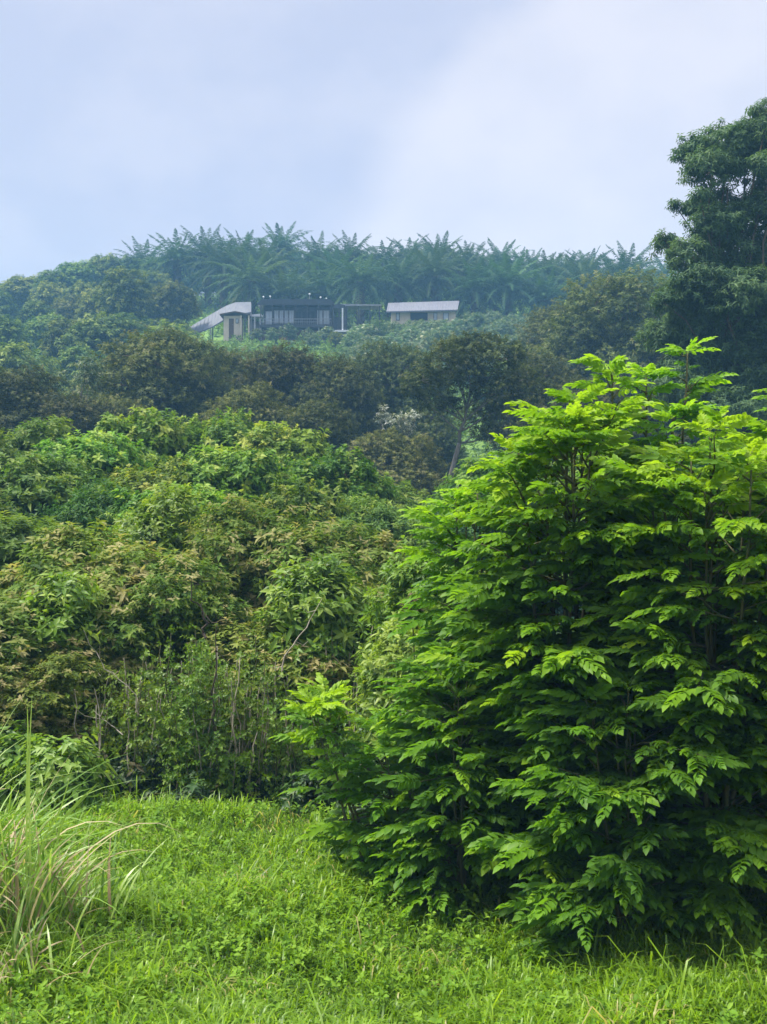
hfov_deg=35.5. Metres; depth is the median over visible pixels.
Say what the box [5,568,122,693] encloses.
leafy bush
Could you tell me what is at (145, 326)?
hillside tree
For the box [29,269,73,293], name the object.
hillside tree
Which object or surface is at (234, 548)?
brown tipped tree
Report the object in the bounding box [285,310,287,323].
window
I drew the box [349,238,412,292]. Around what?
oil palm
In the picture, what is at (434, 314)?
window
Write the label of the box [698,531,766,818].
pinnate tree
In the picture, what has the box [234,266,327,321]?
oil palm
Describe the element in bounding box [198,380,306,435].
valley tree
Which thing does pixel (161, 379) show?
valley tree
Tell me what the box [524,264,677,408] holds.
valley tree
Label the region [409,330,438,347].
pale sapling
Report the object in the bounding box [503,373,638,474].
valley tree
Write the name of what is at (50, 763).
thicket bush
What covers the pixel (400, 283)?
oil palm
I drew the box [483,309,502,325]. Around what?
pale sapling
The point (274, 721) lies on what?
shrub
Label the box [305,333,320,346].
slope bush
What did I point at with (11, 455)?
canopy tree
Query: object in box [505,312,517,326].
pale sapling
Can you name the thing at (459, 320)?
pale sapling
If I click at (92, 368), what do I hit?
pale treetop
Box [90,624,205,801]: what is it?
shrub
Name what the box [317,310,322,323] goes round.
window
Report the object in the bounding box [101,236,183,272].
oil palm
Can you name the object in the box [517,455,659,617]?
canopy tree
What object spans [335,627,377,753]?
shrub
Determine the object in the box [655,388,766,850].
pinnate tree
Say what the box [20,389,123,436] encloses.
valley tree
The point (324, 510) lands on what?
canopy tree
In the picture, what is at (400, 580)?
leafy bush
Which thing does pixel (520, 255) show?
oil palm
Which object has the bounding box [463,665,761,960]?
pinnate shrub
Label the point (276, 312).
window
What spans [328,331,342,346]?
slope bush
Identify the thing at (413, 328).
pale sapling
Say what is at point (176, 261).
oil palm
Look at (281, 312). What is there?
window
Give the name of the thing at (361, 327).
pale sapling
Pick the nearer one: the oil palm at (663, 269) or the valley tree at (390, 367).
the valley tree at (390, 367)
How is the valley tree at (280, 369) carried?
on the ground at (467, 446)
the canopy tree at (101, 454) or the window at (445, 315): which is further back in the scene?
the window at (445, 315)
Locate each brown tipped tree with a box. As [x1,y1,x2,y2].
[0,518,233,722]
[0,590,117,730]
[0,631,148,757]
[84,549,268,742]
[165,599,364,764]
[177,493,333,622]
[222,517,410,626]
[341,580,394,712]
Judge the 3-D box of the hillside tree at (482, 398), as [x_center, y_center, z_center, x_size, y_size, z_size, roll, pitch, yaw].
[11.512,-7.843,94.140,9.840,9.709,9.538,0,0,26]
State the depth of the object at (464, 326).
142.05 m
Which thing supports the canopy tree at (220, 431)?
on the ground at (467, 446)
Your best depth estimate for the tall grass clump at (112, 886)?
8.93 m
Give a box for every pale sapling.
[337,332,364,347]
[338,344,358,355]
[339,329,361,353]
[342,346,355,360]
[346,324,376,334]
[349,340,385,354]
[349,348,376,372]
[352,334,377,347]
[354,327,376,341]
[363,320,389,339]
[371,337,390,344]
[381,321,402,334]
[384,328,412,342]
[385,332,408,345]
[389,341,413,352]
[395,326,424,339]
[398,320,415,330]
[405,330,422,341]
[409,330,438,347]
[414,332,433,348]
[416,319,437,334]
[416,335,438,360]
[425,328,451,337]
[429,320,447,327]
[430,327,448,342]
[437,319,451,324]
[440,323,459,338]
[444,325,468,337]
[447,319,473,330]
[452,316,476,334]
[455,312,476,320]
[467,311,488,328]
[470,323,493,337]
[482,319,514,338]
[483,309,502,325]
[485,324,509,338]
[487,310,502,323]
[498,315,513,326]
[503,334,519,353]
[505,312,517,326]
[507,318,530,333]
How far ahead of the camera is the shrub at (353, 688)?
14.12 m
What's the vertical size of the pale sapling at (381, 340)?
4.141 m
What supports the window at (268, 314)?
in the long house at (314, 315)
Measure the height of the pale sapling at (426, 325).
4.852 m
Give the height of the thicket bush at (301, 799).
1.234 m
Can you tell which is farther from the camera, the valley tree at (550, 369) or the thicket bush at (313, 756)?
the valley tree at (550, 369)
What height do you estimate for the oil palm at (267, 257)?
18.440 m
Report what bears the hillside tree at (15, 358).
on the ground at (467, 446)
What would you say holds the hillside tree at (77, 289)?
on the ground at (467, 446)
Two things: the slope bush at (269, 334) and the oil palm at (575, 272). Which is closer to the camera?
the slope bush at (269, 334)
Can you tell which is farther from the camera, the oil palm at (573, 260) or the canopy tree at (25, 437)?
the oil palm at (573, 260)
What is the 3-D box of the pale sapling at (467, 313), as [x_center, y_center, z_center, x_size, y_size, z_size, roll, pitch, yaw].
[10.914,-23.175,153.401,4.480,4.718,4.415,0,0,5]
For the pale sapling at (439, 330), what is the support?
on the ground at (467, 446)
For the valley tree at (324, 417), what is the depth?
57.30 m
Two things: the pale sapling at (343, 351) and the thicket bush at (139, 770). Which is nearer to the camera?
the thicket bush at (139, 770)
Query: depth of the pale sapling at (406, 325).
140.48 m
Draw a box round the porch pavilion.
[333,304,348,336]
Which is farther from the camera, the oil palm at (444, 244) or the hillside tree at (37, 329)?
the oil palm at (444, 244)
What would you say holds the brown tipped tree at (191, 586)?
on the ground at (467, 446)
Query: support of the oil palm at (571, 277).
on the ground at (467, 446)
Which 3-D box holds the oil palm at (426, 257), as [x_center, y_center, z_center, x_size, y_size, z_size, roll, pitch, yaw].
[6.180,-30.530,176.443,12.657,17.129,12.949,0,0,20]
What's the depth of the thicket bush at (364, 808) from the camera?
11.23 m
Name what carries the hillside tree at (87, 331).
on the ground at (467, 446)
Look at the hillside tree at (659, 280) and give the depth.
146.43 m
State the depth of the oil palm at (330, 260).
175.95 m
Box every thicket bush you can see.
[0,720,94,809]
[0,732,126,818]
[45,719,158,800]
[102,727,222,805]
[151,765,237,808]
[157,742,296,810]
[268,764,347,824]
[271,740,331,802]
[296,720,376,815]
[331,724,403,803]
[331,788,412,853]
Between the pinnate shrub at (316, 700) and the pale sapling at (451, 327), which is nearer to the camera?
the pinnate shrub at (316, 700)
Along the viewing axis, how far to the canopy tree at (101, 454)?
27.32 m
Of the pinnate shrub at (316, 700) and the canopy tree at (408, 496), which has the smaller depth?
the pinnate shrub at (316, 700)
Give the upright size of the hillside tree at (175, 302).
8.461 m
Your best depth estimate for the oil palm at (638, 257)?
175.30 m
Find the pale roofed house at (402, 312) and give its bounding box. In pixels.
[386,301,458,325]
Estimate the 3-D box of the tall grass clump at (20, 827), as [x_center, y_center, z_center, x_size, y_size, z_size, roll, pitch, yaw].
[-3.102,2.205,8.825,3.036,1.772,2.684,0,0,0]
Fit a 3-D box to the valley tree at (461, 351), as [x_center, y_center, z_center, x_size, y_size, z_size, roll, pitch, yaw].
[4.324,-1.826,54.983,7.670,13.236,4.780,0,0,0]
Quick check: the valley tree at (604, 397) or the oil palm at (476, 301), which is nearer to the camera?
the valley tree at (604, 397)
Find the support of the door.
in the hut
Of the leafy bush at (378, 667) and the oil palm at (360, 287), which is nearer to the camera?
the leafy bush at (378, 667)
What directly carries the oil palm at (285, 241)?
on the ground at (467, 446)
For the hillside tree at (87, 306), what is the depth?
152.77 m
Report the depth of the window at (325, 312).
150.45 m
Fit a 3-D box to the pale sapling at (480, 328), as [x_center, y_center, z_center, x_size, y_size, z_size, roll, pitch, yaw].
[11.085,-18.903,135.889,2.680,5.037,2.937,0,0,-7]
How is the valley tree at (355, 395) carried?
on the ground at (467, 446)
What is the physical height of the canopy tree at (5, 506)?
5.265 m
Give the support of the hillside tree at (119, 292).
on the ground at (467, 446)
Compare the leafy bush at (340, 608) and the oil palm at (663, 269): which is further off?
the oil palm at (663, 269)
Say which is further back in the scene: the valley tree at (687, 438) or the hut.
the hut
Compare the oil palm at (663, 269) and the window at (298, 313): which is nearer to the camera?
the window at (298, 313)
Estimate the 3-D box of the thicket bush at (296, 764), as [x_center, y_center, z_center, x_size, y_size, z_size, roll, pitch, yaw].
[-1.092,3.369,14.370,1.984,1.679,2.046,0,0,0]
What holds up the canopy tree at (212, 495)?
on the ground at (467, 446)
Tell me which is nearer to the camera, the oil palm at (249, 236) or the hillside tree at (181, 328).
the hillside tree at (181, 328)
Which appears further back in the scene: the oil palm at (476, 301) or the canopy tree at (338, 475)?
the oil palm at (476, 301)
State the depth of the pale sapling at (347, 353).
125.01 m
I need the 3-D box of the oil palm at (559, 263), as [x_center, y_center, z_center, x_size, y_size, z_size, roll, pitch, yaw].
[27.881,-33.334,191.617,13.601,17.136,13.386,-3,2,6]
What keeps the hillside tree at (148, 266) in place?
on the ground at (467, 446)
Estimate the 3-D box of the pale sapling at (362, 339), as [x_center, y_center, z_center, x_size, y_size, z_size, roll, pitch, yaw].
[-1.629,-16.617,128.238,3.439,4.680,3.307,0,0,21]
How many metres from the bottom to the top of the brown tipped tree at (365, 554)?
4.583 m
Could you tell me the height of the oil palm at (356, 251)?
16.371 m
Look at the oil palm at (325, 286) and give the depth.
165.55 m
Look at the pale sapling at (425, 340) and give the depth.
126.78 m
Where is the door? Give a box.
[229,319,233,340]
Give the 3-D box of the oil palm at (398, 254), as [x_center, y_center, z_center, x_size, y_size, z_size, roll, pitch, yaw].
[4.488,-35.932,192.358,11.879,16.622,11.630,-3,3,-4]
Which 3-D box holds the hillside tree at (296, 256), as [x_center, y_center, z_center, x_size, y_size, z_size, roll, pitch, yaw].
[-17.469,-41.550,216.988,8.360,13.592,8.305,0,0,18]
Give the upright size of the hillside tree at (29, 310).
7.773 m
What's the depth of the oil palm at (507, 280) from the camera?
161.64 m
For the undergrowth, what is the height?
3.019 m
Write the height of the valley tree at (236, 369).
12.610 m
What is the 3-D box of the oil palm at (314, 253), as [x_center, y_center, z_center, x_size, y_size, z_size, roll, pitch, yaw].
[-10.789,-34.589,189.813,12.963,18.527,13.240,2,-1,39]
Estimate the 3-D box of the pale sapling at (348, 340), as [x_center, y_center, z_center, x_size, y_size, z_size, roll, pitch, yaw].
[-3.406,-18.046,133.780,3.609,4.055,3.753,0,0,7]
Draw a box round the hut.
[220,311,252,341]
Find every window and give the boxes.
[265,311,271,323]
[274,310,278,323]
[279,310,283,323]
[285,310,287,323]
[289,310,293,323]
[296,311,301,323]
[302,311,309,323]
[311,311,314,323]
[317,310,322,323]
[323,310,328,323]
[396,313,399,320]
[410,313,427,320]
[433,313,436,320]
[443,313,448,320]
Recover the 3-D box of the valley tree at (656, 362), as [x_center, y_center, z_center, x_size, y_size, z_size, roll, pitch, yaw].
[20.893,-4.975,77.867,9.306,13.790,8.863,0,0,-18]
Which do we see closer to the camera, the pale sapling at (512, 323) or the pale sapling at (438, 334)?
the pale sapling at (438, 334)
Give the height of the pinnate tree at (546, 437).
4.312 m
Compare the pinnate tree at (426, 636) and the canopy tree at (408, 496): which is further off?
the canopy tree at (408, 496)
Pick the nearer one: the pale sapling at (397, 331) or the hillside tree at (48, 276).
the pale sapling at (397, 331)
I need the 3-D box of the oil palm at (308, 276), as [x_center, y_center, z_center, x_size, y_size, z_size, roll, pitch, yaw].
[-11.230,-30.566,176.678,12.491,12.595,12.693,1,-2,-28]
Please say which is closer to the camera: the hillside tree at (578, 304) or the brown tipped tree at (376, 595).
the brown tipped tree at (376, 595)
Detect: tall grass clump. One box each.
[0,693,193,927]
[0,701,174,945]
[0,806,177,929]
[0,882,128,999]
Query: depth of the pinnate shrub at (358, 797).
9.98 m
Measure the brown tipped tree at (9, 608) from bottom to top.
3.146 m
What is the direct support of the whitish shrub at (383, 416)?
on the ground at (467, 446)
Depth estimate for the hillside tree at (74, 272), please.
184.53 m
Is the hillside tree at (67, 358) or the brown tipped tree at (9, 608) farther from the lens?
the hillside tree at (67, 358)
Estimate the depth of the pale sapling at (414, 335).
134.51 m
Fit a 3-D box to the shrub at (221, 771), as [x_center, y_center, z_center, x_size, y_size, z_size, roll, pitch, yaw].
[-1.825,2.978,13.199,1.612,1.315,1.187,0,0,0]
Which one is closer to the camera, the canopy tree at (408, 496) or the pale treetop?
the canopy tree at (408, 496)
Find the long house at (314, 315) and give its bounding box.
[252,299,336,340]
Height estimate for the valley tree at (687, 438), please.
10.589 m
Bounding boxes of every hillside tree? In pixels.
[0,274,38,307]
[0,290,18,321]
[0,314,35,352]
[0,339,68,396]
[15,299,60,336]
[22,312,64,353]
[27,281,66,314]
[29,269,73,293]
[37,316,77,366]
[46,345,118,391]
[51,294,82,322]
[53,259,105,287]
[54,311,146,369]
[61,280,100,299]
[61,374,101,399]
[73,285,104,321]
[83,252,127,286]
[89,265,156,319]
[109,312,152,324]
[115,254,144,279]
[129,319,149,331]
[135,270,175,294]
[137,319,203,358]
[138,260,182,280]
[148,279,202,323]
[148,317,198,340]
[174,252,203,296]
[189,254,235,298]
[272,247,302,291]
[470,358,528,434]
[562,293,616,326]
[643,274,677,292]
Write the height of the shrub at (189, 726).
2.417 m
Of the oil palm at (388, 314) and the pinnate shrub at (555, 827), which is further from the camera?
the oil palm at (388, 314)
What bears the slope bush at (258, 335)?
on the ground at (467, 446)
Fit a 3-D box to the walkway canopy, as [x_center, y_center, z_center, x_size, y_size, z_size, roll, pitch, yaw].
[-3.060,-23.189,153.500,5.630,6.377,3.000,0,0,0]
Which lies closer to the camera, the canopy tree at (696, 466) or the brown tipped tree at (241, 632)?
the brown tipped tree at (241, 632)
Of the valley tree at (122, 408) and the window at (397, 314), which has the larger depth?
the window at (397, 314)
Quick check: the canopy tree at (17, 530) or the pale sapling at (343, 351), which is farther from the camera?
the pale sapling at (343, 351)
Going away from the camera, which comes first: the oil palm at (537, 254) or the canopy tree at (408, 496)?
the canopy tree at (408, 496)
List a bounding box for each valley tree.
[0,364,80,437]
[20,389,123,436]
[69,394,163,432]
[83,325,242,428]
[193,346,272,402]
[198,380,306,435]
[220,337,339,419]
[271,394,366,459]
[283,352,398,464]
[328,426,454,500]
[348,337,458,436]
[380,403,468,481]
[394,328,558,476]
[431,463,489,498]
[478,347,591,455]
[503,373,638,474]
[510,299,594,365]
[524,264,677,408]
[624,393,724,460]
[636,351,682,398]
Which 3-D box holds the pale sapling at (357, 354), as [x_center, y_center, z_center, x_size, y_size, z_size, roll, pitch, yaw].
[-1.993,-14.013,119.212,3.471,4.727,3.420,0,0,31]
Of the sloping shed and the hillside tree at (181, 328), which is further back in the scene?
the sloping shed
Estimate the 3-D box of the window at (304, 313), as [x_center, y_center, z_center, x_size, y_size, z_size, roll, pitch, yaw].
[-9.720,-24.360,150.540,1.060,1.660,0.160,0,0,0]
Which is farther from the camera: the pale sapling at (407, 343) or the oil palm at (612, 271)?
the oil palm at (612, 271)
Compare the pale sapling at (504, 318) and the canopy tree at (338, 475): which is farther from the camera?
the pale sapling at (504, 318)
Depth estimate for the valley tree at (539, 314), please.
91.17 m
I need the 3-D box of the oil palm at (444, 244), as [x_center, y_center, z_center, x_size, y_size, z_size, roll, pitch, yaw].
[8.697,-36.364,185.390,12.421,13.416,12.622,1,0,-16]
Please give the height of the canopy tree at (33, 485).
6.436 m
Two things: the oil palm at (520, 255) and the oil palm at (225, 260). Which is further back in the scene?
the oil palm at (520, 255)
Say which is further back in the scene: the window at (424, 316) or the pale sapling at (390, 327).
the window at (424, 316)
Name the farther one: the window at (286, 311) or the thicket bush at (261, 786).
the window at (286, 311)
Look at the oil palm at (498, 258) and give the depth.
187.78 m
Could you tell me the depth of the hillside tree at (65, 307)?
159.05 m
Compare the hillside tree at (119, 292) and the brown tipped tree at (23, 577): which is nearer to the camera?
the brown tipped tree at (23, 577)
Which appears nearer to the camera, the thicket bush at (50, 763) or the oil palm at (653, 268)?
the thicket bush at (50, 763)
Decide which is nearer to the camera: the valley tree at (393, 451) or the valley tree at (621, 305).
the valley tree at (393, 451)
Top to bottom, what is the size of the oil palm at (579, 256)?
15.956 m
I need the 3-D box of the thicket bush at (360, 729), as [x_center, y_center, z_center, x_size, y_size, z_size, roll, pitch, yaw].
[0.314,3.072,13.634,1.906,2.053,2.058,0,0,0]
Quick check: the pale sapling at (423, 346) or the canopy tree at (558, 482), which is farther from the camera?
the pale sapling at (423, 346)
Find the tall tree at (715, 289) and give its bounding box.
[632,97,766,442]
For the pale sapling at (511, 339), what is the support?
on the ground at (467, 446)
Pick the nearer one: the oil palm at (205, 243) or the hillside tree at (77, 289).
the hillside tree at (77, 289)
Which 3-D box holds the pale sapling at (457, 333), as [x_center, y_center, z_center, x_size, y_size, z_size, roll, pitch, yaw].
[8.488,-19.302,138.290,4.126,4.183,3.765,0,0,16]
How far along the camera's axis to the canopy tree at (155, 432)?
32.12 m
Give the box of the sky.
[0,0,766,297]
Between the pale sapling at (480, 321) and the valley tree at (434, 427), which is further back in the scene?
the pale sapling at (480, 321)
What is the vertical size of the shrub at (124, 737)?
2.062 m
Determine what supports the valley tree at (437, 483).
on the ground at (467, 446)
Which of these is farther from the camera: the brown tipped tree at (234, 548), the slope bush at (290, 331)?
the slope bush at (290, 331)
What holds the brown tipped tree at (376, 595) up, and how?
on the ground at (467, 446)
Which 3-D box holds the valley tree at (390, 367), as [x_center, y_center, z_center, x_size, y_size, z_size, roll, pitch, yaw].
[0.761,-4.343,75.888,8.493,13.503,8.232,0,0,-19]
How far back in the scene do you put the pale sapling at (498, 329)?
136.08 m
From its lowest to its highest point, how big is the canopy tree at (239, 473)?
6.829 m
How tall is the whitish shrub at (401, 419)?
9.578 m
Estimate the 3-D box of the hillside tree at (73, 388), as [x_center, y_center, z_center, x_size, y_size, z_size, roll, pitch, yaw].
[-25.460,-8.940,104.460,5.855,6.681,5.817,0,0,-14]
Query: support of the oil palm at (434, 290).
on the ground at (467, 446)
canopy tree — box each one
[0,414,88,455]
[0,427,27,476]
[0,449,111,519]
[0,494,56,527]
[0,510,97,585]
[1,428,159,481]
[33,475,143,540]
[89,405,207,473]
[102,455,211,498]
[104,481,246,567]
[164,406,256,460]
[173,443,317,513]
[213,421,331,470]
[244,477,354,548]
[264,444,402,517]
[331,491,449,564]
[365,477,432,525]
[415,453,581,614]
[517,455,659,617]
[670,442,765,633]
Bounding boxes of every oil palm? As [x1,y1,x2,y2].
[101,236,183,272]
[130,228,218,298]
[166,225,248,307]
[179,232,260,308]
[202,227,285,301]
[203,247,296,327]
[207,238,235,293]
[225,236,304,298]
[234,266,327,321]
[242,221,313,284]
[273,259,348,299]
[275,260,370,326]
[280,231,360,296]
[297,246,375,303]
[305,248,414,325]
[313,230,387,299]
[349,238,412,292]
[350,251,445,321]
[350,259,423,316]
[374,234,433,285]
[385,244,462,301]
[388,241,483,311]
[399,238,451,259]
[401,231,477,299]
[428,252,528,317]
[432,244,499,313]
[443,240,505,303]
[454,254,534,310]
[461,250,561,318]
[470,237,541,278]
[495,269,582,317]
[501,246,539,263]
[510,250,586,313]
[511,248,555,296]
[523,248,578,301]
[542,252,627,310]
[547,250,596,291]
[552,263,608,303]
[555,245,615,293]
[578,254,666,294]
[584,252,657,279]
[585,241,669,282]
[630,261,669,279]
[644,252,679,280]
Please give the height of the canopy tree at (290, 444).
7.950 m
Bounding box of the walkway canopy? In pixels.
[343,304,381,329]
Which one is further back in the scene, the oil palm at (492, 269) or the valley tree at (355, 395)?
the oil palm at (492, 269)
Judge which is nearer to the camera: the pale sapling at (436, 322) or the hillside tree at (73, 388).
the hillside tree at (73, 388)
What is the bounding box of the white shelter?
[249,314,263,338]
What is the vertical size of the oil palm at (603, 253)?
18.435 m
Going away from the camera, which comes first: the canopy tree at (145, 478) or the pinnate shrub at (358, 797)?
the pinnate shrub at (358, 797)
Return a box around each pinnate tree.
[370,478,561,866]
[412,382,727,893]
[543,405,766,938]
[560,353,661,668]
[604,336,738,804]
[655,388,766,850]
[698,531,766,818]
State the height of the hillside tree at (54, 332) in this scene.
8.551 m
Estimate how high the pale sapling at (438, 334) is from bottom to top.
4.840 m
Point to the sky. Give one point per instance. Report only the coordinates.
(551, 126)
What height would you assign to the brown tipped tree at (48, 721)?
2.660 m
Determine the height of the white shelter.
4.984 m
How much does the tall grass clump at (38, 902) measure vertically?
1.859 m
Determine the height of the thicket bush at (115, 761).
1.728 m
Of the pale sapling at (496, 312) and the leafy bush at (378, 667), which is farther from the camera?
the pale sapling at (496, 312)
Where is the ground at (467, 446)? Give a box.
[1,292,766,1023]
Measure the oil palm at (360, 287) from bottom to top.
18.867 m
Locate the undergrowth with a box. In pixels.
[139,605,756,803]
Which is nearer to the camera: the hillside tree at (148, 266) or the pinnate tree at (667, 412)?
the pinnate tree at (667, 412)
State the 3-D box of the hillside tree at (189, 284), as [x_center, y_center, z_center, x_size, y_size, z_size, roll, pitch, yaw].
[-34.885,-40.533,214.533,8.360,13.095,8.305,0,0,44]
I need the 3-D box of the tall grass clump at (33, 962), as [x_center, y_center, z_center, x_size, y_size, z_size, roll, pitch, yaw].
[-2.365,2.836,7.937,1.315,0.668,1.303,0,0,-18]
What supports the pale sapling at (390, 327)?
on the ground at (467, 446)
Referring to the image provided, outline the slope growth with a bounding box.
[14,286,559,469]
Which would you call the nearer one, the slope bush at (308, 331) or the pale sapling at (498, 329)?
the pale sapling at (498, 329)
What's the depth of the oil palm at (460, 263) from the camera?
176.90 m
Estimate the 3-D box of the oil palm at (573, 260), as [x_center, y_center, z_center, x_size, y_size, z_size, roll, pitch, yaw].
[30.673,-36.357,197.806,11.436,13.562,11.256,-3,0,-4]
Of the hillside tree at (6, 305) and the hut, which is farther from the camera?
the hillside tree at (6, 305)
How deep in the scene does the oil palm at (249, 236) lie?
187.76 m
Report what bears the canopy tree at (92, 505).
on the ground at (467, 446)
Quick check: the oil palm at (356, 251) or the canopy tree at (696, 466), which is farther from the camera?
the oil palm at (356, 251)
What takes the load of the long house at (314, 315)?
on the ground at (467, 446)
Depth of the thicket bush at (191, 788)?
12.80 m
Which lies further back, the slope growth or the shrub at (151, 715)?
the slope growth
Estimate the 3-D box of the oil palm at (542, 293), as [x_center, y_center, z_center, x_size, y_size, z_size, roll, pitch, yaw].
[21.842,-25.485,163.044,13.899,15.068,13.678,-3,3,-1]
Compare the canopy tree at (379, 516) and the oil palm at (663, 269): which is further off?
the oil palm at (663, 269)
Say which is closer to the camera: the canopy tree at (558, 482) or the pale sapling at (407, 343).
the canopy tree at (558, 482)
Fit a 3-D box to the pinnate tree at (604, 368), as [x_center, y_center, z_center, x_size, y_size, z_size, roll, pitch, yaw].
[2.131,0.915,11.028,1.179,4.682,1.228,0,0,0]
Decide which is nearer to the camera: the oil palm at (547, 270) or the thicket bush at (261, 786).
the thicket bush at (261, 786)
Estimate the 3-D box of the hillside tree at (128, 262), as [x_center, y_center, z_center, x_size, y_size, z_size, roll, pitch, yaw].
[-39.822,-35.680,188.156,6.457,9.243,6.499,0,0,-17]
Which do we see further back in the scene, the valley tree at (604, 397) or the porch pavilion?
the porch pavilion
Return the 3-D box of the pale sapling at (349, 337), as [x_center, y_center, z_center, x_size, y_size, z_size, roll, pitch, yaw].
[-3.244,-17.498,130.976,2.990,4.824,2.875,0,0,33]
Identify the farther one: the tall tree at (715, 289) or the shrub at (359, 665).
the tall tree at (715, 289)
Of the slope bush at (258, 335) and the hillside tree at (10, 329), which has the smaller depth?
the hillside tree at (10, 329)
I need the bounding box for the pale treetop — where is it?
[46,355,105,400]
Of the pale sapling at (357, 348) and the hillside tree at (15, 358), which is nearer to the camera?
the hillside tree at (15, 358)
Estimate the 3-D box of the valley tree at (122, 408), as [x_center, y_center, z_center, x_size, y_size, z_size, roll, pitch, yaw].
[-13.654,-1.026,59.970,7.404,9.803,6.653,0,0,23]
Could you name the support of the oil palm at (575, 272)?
on the ground at (467, 446)
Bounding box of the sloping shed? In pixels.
[191,302,251,339]
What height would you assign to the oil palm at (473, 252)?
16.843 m
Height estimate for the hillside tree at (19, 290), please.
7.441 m
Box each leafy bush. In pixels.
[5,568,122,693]
[96,482,217,558]
[252,549,373,685]
[340,614,466,801]
[353,535,474,680]
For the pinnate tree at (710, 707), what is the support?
on the ground at (467, 446)
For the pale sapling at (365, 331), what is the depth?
136.27 m
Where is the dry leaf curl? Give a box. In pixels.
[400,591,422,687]
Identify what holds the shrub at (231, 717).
on the ground at (467, 446)
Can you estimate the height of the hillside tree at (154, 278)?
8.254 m
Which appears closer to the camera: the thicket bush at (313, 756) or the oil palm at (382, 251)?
the thicket bush at (313, 756)
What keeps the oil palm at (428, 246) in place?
on the ground at (467, 446)
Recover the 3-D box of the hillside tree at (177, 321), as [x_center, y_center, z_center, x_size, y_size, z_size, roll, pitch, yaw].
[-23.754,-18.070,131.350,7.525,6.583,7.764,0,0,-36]
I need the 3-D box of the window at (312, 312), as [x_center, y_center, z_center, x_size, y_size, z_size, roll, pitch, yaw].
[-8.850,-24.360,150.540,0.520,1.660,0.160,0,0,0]
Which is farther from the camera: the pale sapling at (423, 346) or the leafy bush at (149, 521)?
the pale sapling at (423, 346)
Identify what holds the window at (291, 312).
in the long house at (314, 315)
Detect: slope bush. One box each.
[249,328,263,341]
[264,327,280,339]
[278,322,299,342]
[300,327,316,339]
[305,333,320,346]
[317,326,334,342]
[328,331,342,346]
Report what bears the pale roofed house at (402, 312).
on the ground at (467, 446)
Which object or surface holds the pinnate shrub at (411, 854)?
on the ground at (467, 446)
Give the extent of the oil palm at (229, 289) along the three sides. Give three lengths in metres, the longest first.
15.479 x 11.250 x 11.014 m
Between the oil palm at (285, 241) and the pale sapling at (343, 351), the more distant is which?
the oil palm at (285, 241)
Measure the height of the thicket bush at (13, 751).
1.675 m
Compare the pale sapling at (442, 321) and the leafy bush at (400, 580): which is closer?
the leafy bush at (400, 580)
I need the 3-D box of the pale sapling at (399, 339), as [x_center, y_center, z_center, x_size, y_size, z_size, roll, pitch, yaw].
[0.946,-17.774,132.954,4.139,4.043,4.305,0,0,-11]
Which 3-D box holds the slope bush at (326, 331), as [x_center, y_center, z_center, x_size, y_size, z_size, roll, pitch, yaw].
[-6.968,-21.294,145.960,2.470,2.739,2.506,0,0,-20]
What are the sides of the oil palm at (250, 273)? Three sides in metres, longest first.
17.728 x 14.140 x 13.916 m
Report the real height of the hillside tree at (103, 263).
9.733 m
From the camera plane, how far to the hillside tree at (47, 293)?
173.62 m
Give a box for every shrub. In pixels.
[61,658,160,800]
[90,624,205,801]
[147,623,236,801]
[155,718,289,809]
[158,632,314,816]
[237,659,335,809]
[267,672,417,881]
[275,629,365,766]
[314,705,476,904]
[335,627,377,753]
[359,649,527,922]
[373,404,393,465]
[384,409,424,443]
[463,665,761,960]
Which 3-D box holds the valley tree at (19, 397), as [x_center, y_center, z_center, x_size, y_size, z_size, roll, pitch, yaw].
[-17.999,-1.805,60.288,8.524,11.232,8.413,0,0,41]
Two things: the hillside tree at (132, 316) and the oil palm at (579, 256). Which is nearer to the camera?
the hillside tree at (132, 316)

